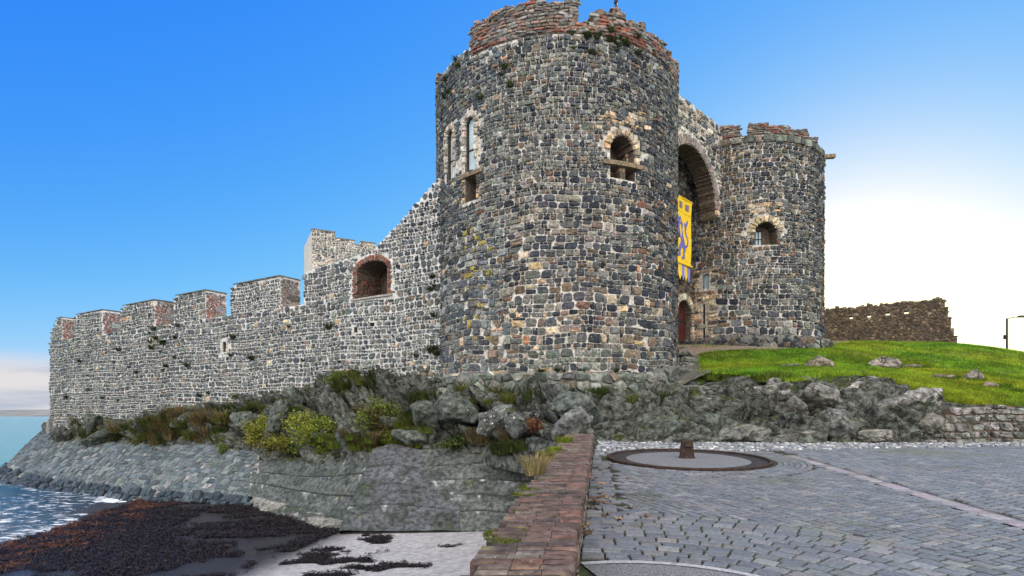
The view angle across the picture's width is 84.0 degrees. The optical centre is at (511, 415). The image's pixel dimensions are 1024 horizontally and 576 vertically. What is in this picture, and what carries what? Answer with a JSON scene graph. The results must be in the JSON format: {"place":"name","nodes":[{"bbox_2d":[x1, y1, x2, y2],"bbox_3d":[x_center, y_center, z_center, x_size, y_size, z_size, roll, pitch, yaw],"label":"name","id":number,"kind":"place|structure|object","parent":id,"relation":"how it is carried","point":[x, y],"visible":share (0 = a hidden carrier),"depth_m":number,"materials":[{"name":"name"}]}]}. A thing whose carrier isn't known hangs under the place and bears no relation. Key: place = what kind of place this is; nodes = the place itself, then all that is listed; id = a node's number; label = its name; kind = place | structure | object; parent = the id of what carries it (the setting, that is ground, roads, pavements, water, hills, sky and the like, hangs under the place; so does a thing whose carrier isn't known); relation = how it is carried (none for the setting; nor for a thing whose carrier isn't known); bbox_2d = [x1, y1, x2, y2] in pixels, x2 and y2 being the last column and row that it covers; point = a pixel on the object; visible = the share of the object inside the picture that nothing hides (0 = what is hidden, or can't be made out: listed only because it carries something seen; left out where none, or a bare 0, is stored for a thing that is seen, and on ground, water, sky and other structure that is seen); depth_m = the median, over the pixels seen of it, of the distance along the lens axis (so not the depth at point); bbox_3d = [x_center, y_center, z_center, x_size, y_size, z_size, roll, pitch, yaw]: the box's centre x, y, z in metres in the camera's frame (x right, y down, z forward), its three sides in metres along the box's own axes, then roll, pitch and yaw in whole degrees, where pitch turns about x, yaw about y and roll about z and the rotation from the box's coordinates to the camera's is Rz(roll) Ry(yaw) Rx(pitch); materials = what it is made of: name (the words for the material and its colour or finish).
{"place":"outdoors","nodes":[
{"label":"outdoors","id":0,"kind":"place"},
{"bbox_2d":[0,409,50,416],"bbox_3d":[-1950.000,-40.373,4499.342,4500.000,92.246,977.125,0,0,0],"label":"hills","id":1,"kind":"structure","parent":0,"point":[28,413],"depth_m":4325.21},
{"bbox_2d":[0,417,126,541],"bbox_3d":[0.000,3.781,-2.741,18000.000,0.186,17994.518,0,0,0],"label":"sea","id":2,"kind":"structure","parent":0,"point":[20,503],"depth_m":25.52,"materials":[{"name":"liquid"}]},
{"bbox_2d":[0,430,258,505],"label":"stone bank","id":3,"kind":"structure","parent":0,"point":[42,459],"depth_m":28.90,"materials":[{"name":"stone"}]},
{"bbox_2d":[80,428,117,446],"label":"boulder","id":4,"kind":"object","parent":3,"relation":"on","point":[101,436],"visible":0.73,"depth_m":36.05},
{"bbox_2d":[216,442,229,455],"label":"shrub","id":5,"kind":"object","parent":3,"relation":"on","point":[222,449],"visible":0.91,"depth_m":27.41,"materials":[{"name":"green plant"}]},
{"bbox_2d":[0,500,490,575],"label":"beach","id":6,"kind":"structure","parent":0,"point":[415,547],"depth_m":14.64,"materials":[{"name":"sand"}]},
{"bbox_2d":[0,498,462,575],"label":"seaweed","id":7,"kind":"object","parent":6,"relation":"on","point":[91,520],"visible":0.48,"depth_m":16.23,"materials":[{"name":"plant"}]},
{"bbox_2d":[248,444,533,533],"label":"sea wall","id":8,"kind":"structure","parent":6,"relation":"on","point":[391,487],"depth_m":18.64,"materials":[{"name":"stone"}]},
{"bbox_2d":[431,434,469,451],"bbox_3d":[-1.914,0.913,19.485,1.749,0.658,0.880,0,0,-14],"label":"shrub","id":9,"kind":"object","parent":8,"relation":"on","point":[456,442],"visible":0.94,"depth_m":19.34,"materials":[{"name":"green plant"}]},
{"bbox_2d":[460,433,593,575],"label":"brick wall","id":10,"kind":"structure","parent":6,"relation":"on","point":[549,544],"depth_m":4.46,"materials":[{"name":"brick"}]},
{"bbox_2d":[482,529,524,543],"bbox_3d":[-0.062,0.868,4.121,0.315,0.024,0.479,0,0,-11],"label":"moss patch","id":11,"kind":"object","parent":10,"relation":"on","point":[489,533],"visible":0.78,"depth_m":4.02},
{"bbox_2d":[513,451,564,475],"bbox_3d":[0.309,0.585,6.982,0.695,0.283,0.687,0,0,8],"label":"grass tuft","id":12,"kind":"object","parent":10,"relation":"on","point":[536,466],"visible":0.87,"depth_m":6.89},
{"bbox_2d":[536,449,555,460],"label":"grass tuft","id":13,"kind":"object","parent":10,"relation":"on","point":[546,453],"visible":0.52,"depth_m":8.22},
{"bbox_2d":[546,445,564,451],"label":"grass tuft","id":14,"kind":"object","parent":10,"relation":"on","point":[556,448],"visible":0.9,"depth_m":9.37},
{"bbox_2d":[553,434,574,442],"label":"grass tuft","id":15,"kind":"object","parent":10,"relation":"on","point":[564,439],"visible":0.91,"depth_m":10.77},
{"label":"retaining wall","id":16,"kind":"object","parent":6,"relation":"on","visible":0},
{"bbox_2d":[551,406,592,436],"bbox_3d":[1.463,0.194,13.483,1.174,0.863,0.901,0,0,-38],"label":"boulder","id":17,"kind":"object","parent":16,"relation":"on","point":[575,420],"visible":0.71,"depth_m":13.13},
{"bbox_2d":[579,427,598,449],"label":"boulder","id":18,"kind":"object","parent":16,"relation":"on","point":[588,430],"visible":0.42,"depth_m":13.01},
{"bbox_2d":[0,0,1023,409],"label":"sky","id":19,"kind":"structure","parent":0,"point":[150,149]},
{"bbox_2d":[41,366,1023,473],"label":"rock outcrop","id":20,"kind":"object","parent":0,"point":[733,397],"visible":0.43,"depth_m":18.40,"materials":[{"name":"stone"}]},
{"bbox_2d":[50,426,71,441],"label":"boulder","id":21,"kind":"object","parent":20,"relation":"on","point":[61,433],"visible":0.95,"depth_m":39.30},
{"bbox_2d":[82,413,103,434],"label":"boulder","id":22,"kind":"object","parent":20,"relation":"on","point":[90,417],"visible":0.88,"depth_m":37.72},
{"bbox_2d":[88,421,125,432],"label":"grass tuft","id":23,"kind":"object","parent":20,"relation":"on","point":[111,427],"visible":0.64,"depth_m":35.67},
{"bbox_2d":[129,431,149,440],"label":"grass tuft","id":24,"kind":"object","parent":20,"relation":"on","point":[141,435],"visible":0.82,"depth_m":33.67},
{"bbox_2d":[132,434,159,445],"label":"grass tuft","id":25,"kind":"object","parent":20,"relation":"on","point":[154,441],"visible":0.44,"depth_m":32.12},
{"bbox_2d":[148,428,181,439],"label":"grass tuft","id":26,"kind":"object","parent":20,"relation":"on","point":[168,435],"visible":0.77,"depth_m":31.28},
{"bbox_2d":[153,405,192,418],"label":"grass tuft","id":27,"kind":"object","parent":20,"relation":"on","point":[176,410],"visible":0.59,"depth_m":31.80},
{"bbox_2d":[163,416,187,427],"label":"grass tuft","id":28,"kind":"object","parent":20,"relation":"on","point":[184,421],"visible":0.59,"depth_m":31.13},
{"bbox_2d":[169,411,190,430],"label":"boulder","id":29,"kind":"object","parent":20,"relation":"on","point":[180,417],"visible":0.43,"depth_m":31.47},
{"bbox_2d":[174,429,198,439],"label":"grass tuft","id":30,"kind":"object","parent":20,"relation":"on","point":[184,434],"visible":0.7,"depth_m":30.46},
{"bbox_2d":[172,411,211,423],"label":"grass tuft","id":31,"kind":"object","parent":20,"relation":"on","point":[189,418],"visible":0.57,"depth_m":30.60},
{"bbox_2d":[170,424,219,437],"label":"grass tuft","id":32,"kind":"object","parent":20,"relation":"on","point":[205,434],"visible":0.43,"depth_m":30.02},
{"bbox_2d":[181,412,211,424],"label":"grass tuft","id":33,"kind":"object","parent":20,"relation":"on","point":[195,422],"visible":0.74,"depth_m":30.52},
{"bbox_2d":[188,407,237,423],"bbox_3d":[-15.376,-0.009,29.906,3.403,0.837,2.911,0,0,-45],"label":"grass tuft","id":34,"kind":"object","parent":20,"relation":"on","point":[214,417],"visible":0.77,"depth_m":29.63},
{"bbox_2d":[208,425,229,432],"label":"grass tuft","id":35,"kind":"object","parent":20,"relation":"on","point":[217,429],"visible":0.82,"depth_m":29.34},
{"bbox_2d":[229,411,257,432],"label":"boulder","id":36,"kind":"object","parent":20,"relation":"on","point":[236,418],"visible":0.73,"depth_m":27.41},
{"bbox_2d":[46,178,441,433],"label":"curtain wall","id":37,"kind":"structure","parent":20,"relation":"on","point":[378,304],"depth_m":29.98,"materials":[{"name":"stone"}]},
{"bbox_2d":[304,228,375,271],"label":"square turret","id":38,"kind":"object","parent":37,"relation":"on","point":[323,247],"visible":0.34,"depth_m":48.82,"materials":[{"name":"stone"}]},
{"bbox_2d":[240,412,267,447],"bbox_3d":[-11.403,0.630,25.800,1.690,1.653,1.588,0,0,-18],"label":"shrub","id":39,"kind":"object","parent":20,"relation":"on","point":[254,431],"visible":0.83,"depth_m":25.54,"materials":[{"name":"green plant"}]},
{"bbox_2d":[254,428,296,457],"bbox_3d":[-10.226,1.212,24.775,1.704,1.402,1.686,0,0,-38],"label":"shrub","id":40,"kind":"object","parent":20,"relation":"on","point":[268,442],"visible":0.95,"depth_m":24.66,"materials":[{"name":"green plant"}]},
{"bbox_2d":[266,399,293,436],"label":"boulder","id":41,"kind":"object","parent":20,"relation":"on","point":[273,421],"visible":0.61,"depth_m":25.29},
{"bbox_2d":[281,384,304,404],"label":"boulder","id":42,"kind":"object","parent":20,"relation":"on","point":[292,391],"visible":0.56,"depth_m":27.06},
{"bbox_2d":[275,404,337,457],"bbox_3d":[-8.316,0.674,23.526,2.793,2.382,2.143,0,0,-31],"label":"shrub","id":43,"kind":"object","parent":20,"relation":"on","point":[314,426],"visible":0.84,"depth_m":23.31,"materials":[{"name":"green plant"}]},
{"bbox_2d":[313,433,333,441],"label":"grass tuft","id":44,"kind":"object","parent":20,"relation":"on","point":[319,438],"visible":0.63,"depth_m":22.57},
{"bbox_2d":[319,371,345,393],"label":"shrub","id":45,"kind":"object","parent":20,"relation":"on","point":[335,373],"visible":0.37,"depth_m":25.78,"materials":[{"name":"green plant"}]},
{"bbox_2d":[324,440,340,448],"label":"grass tuft","id":46,"kind":"object","parent":20,"relation":"on","point":[332,445],"visible":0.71,"depth_m":21.40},
{"bbox_2d":[328,378,350,389],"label":"grass tuft","id":47,"kind":"object","parent":20,"relation":"on","point":[342,385],"visible":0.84,"depth_m":25.11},
{"bbox_2d":[334,411,355,452],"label":"boulder","id":48,"kind":"object","parent":20,"relation":"on","point":[342,442],"visible":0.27,"depth_m":21.47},
{"bbox_2d":[343,369,362,377],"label":"grass tuft","id":49,"kind":"object","parent":20,"relation":"on","point":[356,373],"visible":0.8,"depth_m":25.01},
{"bbox_2d":[344,443,362,450],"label":"grass tuft","id":50,"kind":"object","parent":20,"relation":"on","point":[354,448],"visible":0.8,"depth_m":20.67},
{"bbox_2d":[347,374,366,385],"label":"grass tuft","id":51,"kind":"object","parent":20,"relation":"on","point":[357,381],"visible":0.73,"depth_m":24.58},
{"bbox_2d":[343,430,392,444],"bbox_3d":[-5.243,0.768,20.797,2.144,0.527,1.834,0,0,3],"label":"grass tuft","id":52,"kind":"object","parent":20,"relation":"on","point":[374,437],"visible":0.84,"depth_m":20.52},
{"bbox_2d":[362,364,375,391],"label":"shrub","id":53,"kind":"object","parent":20,"relation":"on","point":[370,372],"visible":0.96,"depth_m":24.32,"materials":[{"name":"green plant"}]},
{"bbox_2d":[347,391,404,432],"bbox_3d":[-5.120,0.120,21.451,2.167,2.151,1.580,0,0,-23],"label":"shrub","id":54,"kind":"object","parent":20,"relation":"on","point":[371,413],"visible":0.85,"depth_m":21.34,"materials":[{"name":"green plant"}]},
{"bbox_2d":[378,427,407,444],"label":"shrub","id":55,"kind":"object","parent":20,"relation":"on","point":[389,436],"visible":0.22,"depth_m":20.89,"materials":[{"name":"green plant"}]},
{"bbox_2d":[395,416,412,426],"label":"grass tuft","id":56,"kind":"object","parent":20,"relation":"on","point":[409,422],"visible":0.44,"depth_m":21.04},
{"bbox_2d":[391,429,427,448],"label":"boulder","id":57,"kind":"object","parent":20,"relation":"on","point":[412,436],"visible":0.85,"depth_m":20.10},
{"bbox_2d":[402,389,431,399],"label":"grass tuft","id":58,"kind":"object","parent":20,"relation":"on","point":[413,395],"visible":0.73,"depth_m":21.75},
{"bbox_2d":[413,425,435,432],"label":"grass tuft","id":59,"kind":"object","parent":20,"relation":"on","point":[425,430],"visible":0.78,"depth_m":20.29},
{"bbox_2d":[410,400,444,429],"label":"boulder","id":60,"kind":"object","parent":20,"relation":"on","point":[421,410],"visible":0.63,"depth_m":20.33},
{"bbox_2d":[415,389,439,399],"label":"grass tuft","id":61,"kind":"object","parent":20,"relation":"on","point":[424,395],"visible":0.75,"depth_m":21.52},
{"bbox_2d":[433,392,479,427],"bbox_3d":[-1.750,-0.226,19.856,2.050,1.123,1.639,13,-11,-30],"label":"boulder","id":62,"kind":"object","parent":20,"relation":"on","point":[453,409],"visible":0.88,"depth_m":19.14,"materials":[{"name":"stone"}]},
{"bbox_2d":[445,381,469,391],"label":"grass tuft","id":63,"kind":"object","parent":20,"relation":"on","point":[461,388],"visible":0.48,"depth_m":20.91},
{"bbox_2d":[448,426,478,441],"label":"grass tuft","id":64,"kind":"object","parent":20,"relation":"on","point":[470,432],"visible":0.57,"depth_m":19.16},
{"bbox_2d":[452,431,490,444],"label":"grass tuft","id":65,"kind":"object","parent":20,"relation":"on","point":[480,439],"visible":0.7,"depth_m":19.02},
{"bbox_2d":[483,440,504,454],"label":"grass tuft","id":66,"kind":"object","parent":20,"relation":"on","point":[492,451],"visible":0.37,"depth_m":17.93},
{"bbox_2d":[476,404,512,436],"bbox_3d":[-0.487,0.138,18.483,1.089,1.089,1.089,0,0,27],"label":"boulder","id":67,"kind":"object","parent":20,"relation":"on","point":[489,420],"visible":0.81,"depth_m":18.28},
{"bbox_2d":[490,430,510,440],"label":"grass tuft","id":68,"kind":"object","parent":20,"relation":"on","point":[506,435],"visible":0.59,"depth_m":17.93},
{"bbox_2d":[492,441,511,454],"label":"grass tuft","id":69,"kind":"object","parent":20,"relation":"on","point":[501,451],"visible":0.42,"depth_m":17.69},
{"bbox_2d":[492,391,520,403],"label":"grass tuft","id":70,"kind":"object","parent":20,"relation":"on","point":[508,398],"visible":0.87,"depth_m":19.24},
{"bbox_2d":[490,436,528,451],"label":"grass tuft","id":71,"kind":"object","parent":20,"relation":"on","point":[506,447],"visible":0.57,"depth_m":17.18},
{"bbox_2d":[509,439,531,450],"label":"grass tuft","id":72,"kind":"object","parent":20,"relation":"on","point":[523,446],"visible":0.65,"depth_m":15.98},
{"bbox_2d":[503,411,545,439],"bbox_3d":[0.403,0.289,17.764,1.448,0.881,1.142,0,0,-40],"label":"boulder","id":73,"kind":"object","parent":20,"relation":"on","point":[515,427],"visible":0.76,"depth_m":17.30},
{"bbox_2d":[515,388,541,400],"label":"grass tuft","id":74,"kind":"object","parent":20,"relation":"on","point":[527,396],"visible":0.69,"depth_m":18.83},
{"bbox_2d":[525,417,544,435],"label":"shrub","id":75,"kind":"object","parent":20,"relation":"on","point":[533,424],"visible":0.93,"depth_m":15.95,"materials":[{"name":"brown plant"}]},
{"bbox_2d":[432,0,688,397],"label":"round tower","id":76,"kind":"structure","parent":20,"relation":"on","point":[557,168],"depth_m":20.99,"materials":[{"name":"stone"}]},
{"bbox_2d":[551,391,600,425],"bbox_3d":[1.957,-0.166,16.620,1.628,0.964,1.430,18,-1,-16],"label":"boulder","id":77,"kind":"object","parent":20,"relation":"on","point":[564,402],"visible":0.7,"depth_m":16.21,"materials":[{"name":"stone"}]},
{"bbox_2d":[573,385,611,397],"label":"grass tuft","id":78,"kind":"object","parent":20,"relation":"on","point":[592,390],"visible":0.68,"depth_m":18.90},
{"bbox_2d":[625,393,639,401],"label":"grass tuft","id":79,"kind":"object","parent":20,"relation":"on","point":[632,398],"visible":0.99,"depth_m":18.07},
{"bbox_2d":[640,414,681,437],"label":"boulder","id":80,"kind":"object","parent":20,"relation":"on","point":[672,424],"visible":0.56,"depth_m":16.27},
{"bbox_2d":[650,390,680,400],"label":"grass tuft","id":81,"kind":"object","parent":20,"relation":"on","point":[664,394],"visible":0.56,"depth_m":18.92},
{"bbox_2d":[701,372,721,380],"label":"grass tuft","id":82,"kind":"object","parent":20,"relation":"on","point":[712,377],"visible":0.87,"depth_m":20.72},
{"bbox_2d":[691,412,734,435],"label":"boulder","id":83,"kind":"object","parent":20,"relation":"on","point":[715,423],"visible":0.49,"depth_m":16.38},
{"bbox_2d":[716,423,771,442],"bbox_3d":[6.582,0.533,16.156,1.606,0.658,1.096,9,4,-3],"label":"boulder","id":84,"kind":"object","parent":20,"relation":"on","point":[741,432],"visible":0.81,"depth_m":15.72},
{"bbox_2d":[751,371,778,381],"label":"grass tuft","id":85,"kind":"object","parent":20,"relation":"on","point":[762,377],"visible":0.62,"depth_m":19.16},
{"bbox_2d":[746,381,793,392],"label":"boulder","id":86,"kind":"object","parent":20,"relation":"on","point":[777,387],"visible":0.28,"depth_m":17.76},
{"bbox_2d":[767,369,794,379],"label":"grass tuft","id":87,"kind":"object","parent":20,"relation":"on","point":[781,374],"visible":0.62,"depth_m":19.04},
{"bbox_2d":[768,389,808,415],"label":"boulder","id":88,"kind":"object","parent":20,"relation":"on","point":[787,400],"visible":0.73,"depth_m":16.73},
{"bbox_2d":[799,382,842,411],"bbox_3d":[9.564,-0.520,17.557,1.334,1.034,1.276,0,0,13],"label":"boulder","id":89,"kind":"object","parent":20,"relation":"on","point":[816,395],"visible":0.63,"depth_m":17.16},
{"bbox_2d":[844,381,864,388],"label":"boulder","id":90,"kind":"object","parent":20,"relation":"on","point":[856,384],"visible":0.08,"depth_m":17.84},
{"bbox_2d":[874,394,920,408],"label":"boulder","id":91,"kind":"object","parent":20,"relation":"on","point":[904,400],"visible":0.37,"depth_m":16.89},
{"bbox_2d":[904,387,944,406],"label":"boulder","id":92,"kind":"object","parent":20,"relation":"on","point":[923,394],"visible":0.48,"depth_m":16.94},
{"bbox_2d":[917,412,947,433],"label":"boulder","id":93,"kind":"object","parent":20,"relation":"on","point":[931,423],"visible":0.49,"depth_m":15.75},
{"bbox_2d":[670,355,710,384],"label":"dirt path","id":94,"kind":"structure","parent":0,"point":[690,375],"depth_m":21.79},
{"bbox_2d":[678,341,848,355],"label":"gravel path","id":95,"kind":"structure","parent":0,"point":[696,351],"depth_m":28.98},
{"bbox_2d":[578,446,1023,575],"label":"quay ground","id":96,"kind":"structure","parent":0,"point":[584,570],"depth_m":6.23,"materials":[{"name":"stone"}]},
{"bbox_2d":[593,440,1023,456],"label":"cobble strip","id":97,"kind":"object","parent":96,"relation":"on","point":[605,448],"visible":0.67,"depth_m":14.88,"materials":[{"name":"stone"}]},
{"bbox_2d":[774,430,816,442],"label":"boulder","id":98,"kind":"object","parent":97,"relation":"on","point":[793,436],"visible":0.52,"depth_m":15.68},
{"bbox_2d":[857,429,893,442],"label":"boulder","id":99,"kind":"object","parent":97,"relation":"on","point":[875,435],"visible":0.87,"depth_m":15.68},
{"bbox_2d":[807,409,863,437],"bbox_3d":[9.164,0.283,16.288,1.549,0.983,1.239,0,0,8],"label":"boulder","id":100,"kind":"object","parent":96,"relation":"on","point":[842,421],"visible":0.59,"depth_m":15.86,"materials":[{"name":"stone"}]},
{"bbox_2d":[925,405,1023,442],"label":"dry stone wall","id":101,"kind":"structure","parent":96,"relation":"on","point":[996,423],"depth_m":15.93,"materials":[{"name":"stone"}]},
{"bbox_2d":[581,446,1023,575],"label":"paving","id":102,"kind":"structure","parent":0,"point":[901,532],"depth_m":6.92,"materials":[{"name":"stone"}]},
{"bbox_2d":[607,439,772,471],"bbox_3d":[3.789,0.797,12.322,3.400,0.581,3.400,0,0,0],"label":"gun turntable","id":103,"kind":"object","parent":102,"relation":"on","point":[686,456],"visible":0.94,"depth_m":12.10,"materials":[{"name":"metal"}]},
{"bbox_2d":[680,340,1023,405],"bbox_3d":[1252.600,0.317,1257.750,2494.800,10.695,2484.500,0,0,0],"label":"grass slope","id":104,"kind":"structure","parent":0,"point":[701,381],"depth_m":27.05,"materials":[{"name":"plant"}]},
{"bbox_2d":[677,350,715,403],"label":"stone steps","id":105,"kind":"structure","parent":104,"relation":"on","point":[685,358],"depth_m":24.42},
{"bbox_2d":[677,94,722,348],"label":"gate wall","id":106,"kind":"structure","parent":104,"relation":"on","point":[699,149],"depth_m":30.08,"materials":[{"name":"stone"}]},
{"bbox_2d":[677,303,685,344],"bbox_3d":[9.024,-4.894,30.926,0.090,2.676,1.649,0,0,45],"label":"door","id":107,"kind":"structure","parent":106,"relation":"in","point":[681,330],"depth_m":31.15,"materials":[{"name":"brown wood"}]},
{"bbox_2d":[677,195,692,282],"bbox_3d":[8.437,-9.185,29.489,2.490,4.319,0.777,0,0,-45],"label":"banner","id":108,"kind":"object","parent":106,"relation":"attached to","point":[684,229],"visible":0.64,"depth_m":29.60,"materials":[{"name":"fabric"}]},
{"bbox_2d":[684,118,835,348],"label":"round tower","id":109,"kind":"structure","parent":104,"relation":"on","point":[766,231],"depth_m":30.03,"materials":[{"name":"stone"}]},
{"bbox_2d":[754,231,761,244],"bbox_3d":[13.129,-9.470,30.530,0.523,0.900,0.095,0,0,6],"label":"window pane","id":110,"kind":"structure","parent":109,"relation":"in","point":[758,234],"depth_m":30.51,"materials":[{"name":"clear glass"}]},
{"bbox_2d":[805,356,834,366],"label":"boulder","id":111,"kind":"object","parent":104,"relation":"on","point":[819,360],"visible":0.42,"depth_m":21.81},
{"bbox_2d":[868,356,901,367],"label":"boulder","id":112,"kind":"object","parent":104,"relation":"on","point":[886,362],"visible":0.58,"depth_m":24.23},
{"bbox_2d":[824,297,957,342],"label":"ruined wall","id":113,"kind":"structure","parent":104,"relation":"on","point":[926,320],"depth_m":39.59,"materials":[{"name":"stone"}]},
{"bbox_2d":[963,369,983,379],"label":"boulder","id":114,"kind":"object","parent":104,"relation":"on","point":[974,373],"visible":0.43,"depth_m":21.37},
{"bbox_2d":[1003,315,1023,348],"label":"metal railing","id":115,"kind":"object","parent":104,"relation":"on","point":[1006,335],"visible":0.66,"depth_m":45.97,"materials":[{"name":"black metal"}]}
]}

